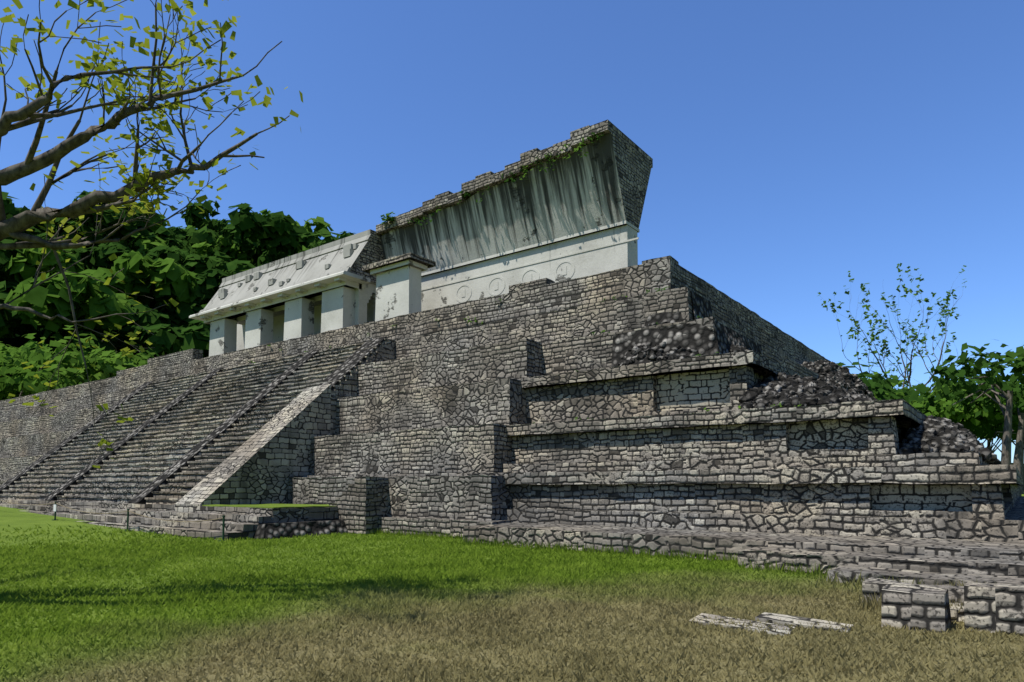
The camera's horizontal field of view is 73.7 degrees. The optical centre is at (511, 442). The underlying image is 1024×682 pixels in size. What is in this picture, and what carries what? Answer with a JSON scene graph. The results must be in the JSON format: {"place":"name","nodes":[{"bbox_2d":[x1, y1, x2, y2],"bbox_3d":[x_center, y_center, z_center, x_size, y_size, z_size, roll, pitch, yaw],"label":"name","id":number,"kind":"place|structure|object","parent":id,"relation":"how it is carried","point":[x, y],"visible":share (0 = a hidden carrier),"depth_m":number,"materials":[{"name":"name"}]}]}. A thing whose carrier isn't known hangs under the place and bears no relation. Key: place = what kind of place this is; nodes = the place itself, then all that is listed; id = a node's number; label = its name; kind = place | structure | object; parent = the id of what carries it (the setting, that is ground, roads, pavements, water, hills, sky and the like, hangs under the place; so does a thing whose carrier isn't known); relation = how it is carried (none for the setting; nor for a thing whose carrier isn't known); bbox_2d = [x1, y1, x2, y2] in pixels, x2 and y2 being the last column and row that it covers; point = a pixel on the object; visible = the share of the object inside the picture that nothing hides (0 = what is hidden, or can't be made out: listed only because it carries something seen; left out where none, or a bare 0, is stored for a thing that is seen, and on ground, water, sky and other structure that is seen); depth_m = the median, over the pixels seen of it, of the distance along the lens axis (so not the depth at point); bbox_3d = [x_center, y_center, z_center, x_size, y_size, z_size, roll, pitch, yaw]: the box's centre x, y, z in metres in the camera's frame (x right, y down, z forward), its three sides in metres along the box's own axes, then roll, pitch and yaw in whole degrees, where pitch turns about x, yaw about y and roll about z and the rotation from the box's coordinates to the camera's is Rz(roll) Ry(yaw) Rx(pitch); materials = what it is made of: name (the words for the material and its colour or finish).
{"place":"outdoors","nodes":[
{"label":"outdoors","id":0,"kind":"place"},
{"bbox_2d":[0,291,1012,464],"bbox_3d":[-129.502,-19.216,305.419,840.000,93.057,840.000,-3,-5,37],"label":"jungle hill","id":1,"kind":"structure","parent":0,"point":[18,340],"depth_m":135.01,"materials":[{"name":"green plant"}]},
{"bbox_2d":[0,190,1023,495],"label":"forest","id":2,"kind":"object","parent":1,"relation":"on","point":[196,260],"depth_m":114.29,"materials":[{"name":"green plant"}]},
{"bbox_2d":[0,494,1023,681],"bbox_3d":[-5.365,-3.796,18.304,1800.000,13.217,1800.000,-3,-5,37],"label":"ground","id":3,"kind":"structure","parent":0,"point":[23,519],"depth_m":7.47,"materials":[{"name":"green plant"}]},
{"bbox_2d":[0,500,226,540],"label":"rope fence","id":4,"kind":"object","parent":3,"relation":"on","point":[128,511],"visible":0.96,"depth_m":23.34,"materials":[{"name":"grey"}]},
{"bbox_2d":[0,0,302,467],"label":"tree","id":5,"kind":"object","parent":3,"relation":"on","point":[15,227],"depth_m":9.18,"materials":[{"name":"green plant"}]},
{"bbox_2d":[0,256,1023,634],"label":"pyramid","id":6,"kind":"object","parent":3,"relation":"on","point":[418,420],"depth_m":22.70,"materials":[{"name":"stone"}]},
{"bbox_2d":[116,349,202,375],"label":"stone wall","id":7,"kind":"structure","parent":6,"relation":"on","point":[176,358],"depth_m":48.21,"materials":[{"name":"stone"}]},
{"bbox_2d":[189,120,652,355],"bbox_3d":[-8.117,-9.535,39.679,32.430,7.351,6.380,-3,-5,37],"label":"temple gallery","id":8,"kind":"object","parent":6,"relation":"on","point":[576,202],"visible":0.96,"depth_m":34.95,"materials":[{"name":"paint"}]},
{"bbox_2d":[421,237,638,302],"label":"stucco medallions","id":9,"kind":"object","parent":8,"relation":"attached to","point":[564,270],"visible":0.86,"depth_m":33.56,"materials":[{"name":"white paint"}]},
{"bbox_2d":[248,131,800,422],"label":"weeds","id":10,"kind":"object","parent":6,"relation":"on","point":[388,217],"visible":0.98,"depth_m":31.32,"materials":[{"name":"green plant"}]},
{"bbox_2d":[611,290,1000,464],"bbox_3d":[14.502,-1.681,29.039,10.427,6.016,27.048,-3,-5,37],"label":"rubble stones","id":11,"kind":"object","parent":6,"relation":"on","point":[952,437],"visible":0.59,"depth_m":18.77,"materials":[{"name":"grey stone"}]},
{"bbox_2d":[0,0,1023,462],"label":"sky","id":12,"kind":"structure","parent":0,"point":[794,147],"materials":[{"name":"blue"}]},
{"bbox_2d":[818,263,966,392],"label":"bare tree","id":13,"kind":"object","parent":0,"point":[944,310],"depth_m":87.54,"materials":[{"name":"green plant"}]}
]}

